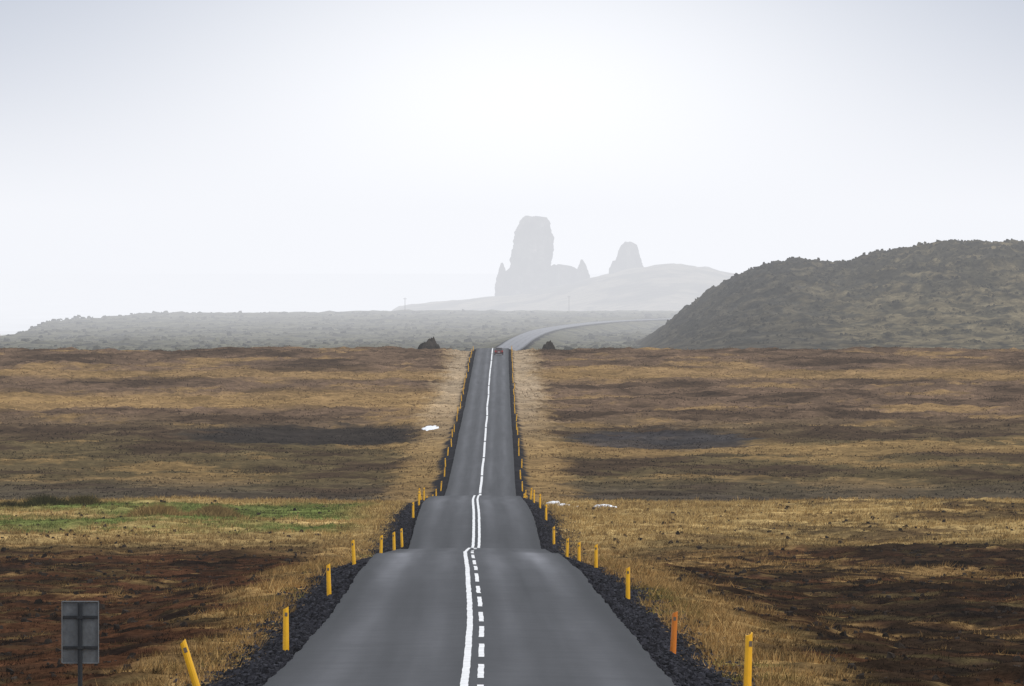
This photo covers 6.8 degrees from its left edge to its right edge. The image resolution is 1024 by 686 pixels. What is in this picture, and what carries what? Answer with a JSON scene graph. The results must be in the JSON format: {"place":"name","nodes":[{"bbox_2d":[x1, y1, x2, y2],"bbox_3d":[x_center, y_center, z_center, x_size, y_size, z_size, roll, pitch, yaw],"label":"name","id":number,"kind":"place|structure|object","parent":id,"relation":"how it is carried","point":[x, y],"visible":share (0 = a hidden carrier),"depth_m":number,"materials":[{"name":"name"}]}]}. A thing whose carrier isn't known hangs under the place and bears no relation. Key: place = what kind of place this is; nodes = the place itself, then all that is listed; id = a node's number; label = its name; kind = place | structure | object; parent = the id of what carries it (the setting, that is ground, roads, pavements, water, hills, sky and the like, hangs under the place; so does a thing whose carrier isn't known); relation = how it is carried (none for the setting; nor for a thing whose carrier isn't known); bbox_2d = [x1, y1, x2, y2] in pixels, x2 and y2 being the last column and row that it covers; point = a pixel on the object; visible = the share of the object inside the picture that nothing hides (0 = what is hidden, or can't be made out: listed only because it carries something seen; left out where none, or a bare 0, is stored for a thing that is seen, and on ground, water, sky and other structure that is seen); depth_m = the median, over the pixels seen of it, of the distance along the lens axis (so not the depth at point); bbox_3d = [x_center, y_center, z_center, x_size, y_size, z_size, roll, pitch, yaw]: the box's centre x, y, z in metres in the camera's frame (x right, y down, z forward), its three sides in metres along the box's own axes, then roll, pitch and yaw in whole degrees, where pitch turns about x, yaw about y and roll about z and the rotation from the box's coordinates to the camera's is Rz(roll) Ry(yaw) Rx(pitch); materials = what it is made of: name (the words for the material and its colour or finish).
{"place":"outdoors","nodes":[
{"label":"outdoors","id":0,"kind":"place"},
{"bbox_2d":[0,274,603,333],"bbox_3d":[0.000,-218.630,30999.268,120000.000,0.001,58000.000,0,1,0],"label":"sea","id":1,"kind":"structure","parent":0,"point":[27,301],"depth_m":18270.81,"materials":[{"name":"liquid"}]},
{"bbox_2d":[263,318,675,685],"bbox_3d":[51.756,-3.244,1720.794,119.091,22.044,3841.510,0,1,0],"label":"road","id":2,"kind":"structure","parent":0,"point":[397,617],"depth_m":221.47,"materials":[{"name":"grey asphalt"}]},
{"bbox_2d":[460,349,492,685],"bbox_3d":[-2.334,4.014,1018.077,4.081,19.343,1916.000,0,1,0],"label":"road centre line","id":3,"kind":"object","parent":2,"relation":"on","point":[466,664],"visible":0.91,"depth_m":225.94,"materials":[{"name":"paint"}]},
{"bbox_2d":[494,348,502,354],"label":"car","id":4,"kind":"object","parent":2,"relation":"on","point":[498,350],"visible":1,"depth_m":1798.07,"materials":[{"name":"metal"}]},
{"bbox_2d":[0,263,1023,685],"bbox_3d":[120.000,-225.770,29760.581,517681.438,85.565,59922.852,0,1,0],"label":"ground","id":5,"kind":"structure","parent":0,"point":[662,291],"depth_m":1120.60,"materials":[{"name":"brown plant"}]},
{"bbox_2d":[0,498,21,507],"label":"shrub","id":6,"kind":"object","parent":5,"relation":"on","point":[7,503],"visible":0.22,"depth_m":619.00,"materials":[{"name":"green plant"}]},
{"bbox_2d":[9,492,77,507],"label":"shrub","id":7,"kind":"object","parent":5,"relation":"on","point":[44,500],"visible":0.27,"depth_m":613.06,"materials":[{"name":"green plant"}]},
{"bbox_2d":[61,601,98,685],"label":"traffic sign","id":8,"kind":"object","parent":5,"relation":"on","point":[80,632],"visible":1,"depth_m":141.09,"materials":[{"name":"metal"}]},
{"bbox_2d":[63,492,106,504],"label":"shrub","id":9,"kind":"object","parent":5,"relation":"on","point":[84,499],"visible":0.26,"depth_m":618.02,"materials":[{"name":"green plant"}]},
{"bbox_2d":[117,500,200,517],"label":"grass tussock","id":10,"kind":"object","parent":5,"relation":"on","point":[157,509],"depth_m":557.61,"materials":[{"name":"brown plant"}]},
{"bbox_2d":[180,639,199,685],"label":"marker post","id":11,"kind":"object","parent":5,"relation":"on","point":[189,664],"visible":1,"depth_m":163.03,"materials":[{"name":"yellow plastic"}]},
{"bbox_2d":[189,501,248,517],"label":"grass tussock","id":12,"kind":"object","parent":5,"relation":"on","point":[217,510],"depth_m":569.18,"materials":[{"name":"brown plant"}]},
{"bbox_2d":[283,607,288,650],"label":"marker post","id":13,"kind":"object","parent":5,"relation":"on","point":[285,629],"visible":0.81,"depth_m":186.05,"materials":[{"name":"yellow plastic"}]},
{"bbox_2d":[326,564,330,595],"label":"marker post","id":14,"kind":"object","parent":5,"relation":"on","point":[328,575],"visible":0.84,"depth_m":252.04,"materials":[{"name":"yellow plastic"}]},
{"bbox_2d":[351,540,355,564],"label":"marker post","id":15,"kind":"object","parent":5,"relation":"on","point":[353,552],"visible":0.74,"depth_m":316.06,"materials":[{"name":"yellow plastic"}]},
{"bbox_2d":[379,535,382,552],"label":"marker post","id":16,"kind":"object","parent":5,"relation":"on","point":[381,544],"visible":0.74,"depth_m":374.08,"materials":[{"name":"yellow plastic"}]},
{"bbox_2d":[392,532,395,549],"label":"marker post","id":17,"kind":"object","parent":5,"relation":"on","point":[393,537],"visible":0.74,"depth_m":412.06,"materials":[{"name":"yellow plastic"}]},
{"bbox_2d":[400,528,402,546],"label":"marker post","id":18,"kind":"object","parent":5,"relation":"on","point":[401,534],"visible":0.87,"depth_m":470.09,"materials":[{"name":"yellow plastic"}]},
{"bbox_2d":[412,502,413,517],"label":"marker post","id":19,"kind":"object","parent":5,"relation":"on","point":[412,509],"visible":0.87,"depth_m":530.08,"materials":[{"name":"yellow plastic"}]},
{"bbox_2d":[421,336,439,348],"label":"lava outcrop","id":20,"kind":"object","parent":5,"relation":"on","point":[431,343],"visible":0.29,"depth_m":1983.92,"materials":[{"name":"black stone"}]},
{"bbox_2d":[422,425,438,430],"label":"snow patch","id":21,"kind":"object","parent":5,"relation":"on","point":[426,428],"visible":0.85,"depth_m":1220.75,"materials":[{"name":"white snow"}]},
{"bbox_2d":[170,498,763,685],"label":"gravel","id":22,"kind":"structure","parent":5,"relation":"on","point":[631,611],"depth_m":221.64,"materials":[{"name":"black gravel"}]},
{"bbox_2d":[0,309,970,350],"bbox_3d":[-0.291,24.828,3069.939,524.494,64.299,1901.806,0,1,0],"label":"lava rubble","id":23,"kind":"object","parent":5,"relation":"on","point":[307,342],"visible":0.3,"depth_m":2960.15,"materials":[{"name":"stone"}]},
{"bbox_2d":[0,345,1023,500],"bbox_3d":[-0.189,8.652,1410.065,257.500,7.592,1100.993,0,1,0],"label":"grass tussocks","id":24,"kind":"object","parent":5,"relation":"on","point":[541,493],"depth_m":1144.55,"materials":[{"name":"brown plant"}]},
{"bbox_2d":[0,500,1023,685],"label":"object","id":25,"kind":"object","parent":5,"relation":"on","point":[787,613],"visible":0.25,"depth_m":343.79,"materials":[{"name":"brown plant"}]},
{"bbox_2d":[495,216,589,295],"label":"rock stack","id":26,"kind":"object","parent":5,"relation":"on","point":[531,268],"visible":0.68,"depth_m":5512.55,"materials":[{"name":"grey stone"}]},
{"bbox_2d":[545,504,546,519],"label":"marker post","id":27,"kind":"object","parent":5,"relation":"on","point":[546,512],"visible":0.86,"depth_m":530.08,"materials":[{"name":"yellow plastic"}]},
{"bbox_2d":[542,340,554,349],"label":"lava outcrop","id":28,"kind":"object","parent":5,"relation":"on","point":[548,345],"visible":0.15,"depth_m":1984.23,"materials":[{"name":"black stone"}]},
{"bbox_2d":[553,526,554,544],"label":"marker post","id":29,"kind":"object","parent":5,"relation":"on","point":[553,535],"visible":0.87,"depth_m":478.08,"materials":[{"name":"yellow plastic"}]},
{"bbox_2d":[566,538,568,556],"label":"marker post","id":30,"kind":"object","parent":5,"relation":"on","point":[567,546],"visible":0.74,"depth_m":420.08,"materials":[{"name":"yellow plastic"}]},
{"bbox_2d":[578,542,580,561],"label":"marker post","id":31,"kind":"object","parent":5,"relation":"on","point":[579,551],"visible":0.74,"depth_m":374.06,"materials":[{"name":"yellow plastic"}]},
{"bbox_2d":[594,544,597,567],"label":"marker post","id":32,"kind":"object","parent":5,"relation":"on","point":[596,556],"visible":0.74,"depth_m":322.06,"materials":[{"name":"yellow plastic"}]},
{"bbox_2d":[609,242,643,273],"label":"rock stack","id":33,"kind":"object","parent":5,"relation":"on","point":[628,256],"visible":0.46,"depth_m":5555.55,"materials":[{"name":"grey stone"}]},
{"bbox_2d":[626,567,629,598],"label":"marker post","id":34,"kind":"object","parent":5,"relation":"on","point":[628,583],"visible":0.77,"depth_m":256.04,"materials":[{"name":"yellow plastic"}]},
{"bbox_2d":[670,611,677,653],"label":"marker post","id":35,"kind":"object","parent":5,"relation":"on","point":[673,642],"visible":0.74,"depth_m":186.03,"materials":[{"name":"orange plastic"}]},
{"bbox_2d":[743,632,752,685],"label":"marker post","id":36,"kind":"object","parent":5,"relation":"on","point":[748,662],"visible":1,"depth_m":163.05,"materials":[{"name":"yellow plastic"}]},
{"bbox_2d":[0,0,1023,273],"label":"sky","id":37,"kind":"structure","parent":0,"point":[137,136],"materials":[{"name":"white"}]},
{"bbox_2d":[629,239,1023,349],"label":"hill","id":38,"kind":"structure","parent":0,"point":[905,311],"depth_m":2343.03,"materials":[{"name":"grey stone"}]},
{"bbox_2d":[656,238,1023,343],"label":"hill rubble","id":39,"kind":"object","parent":38,"relation":"on","point":[860,264],"visible":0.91,"depth_m":2365.78,"materials":[{"name":"stone"}]}
]}

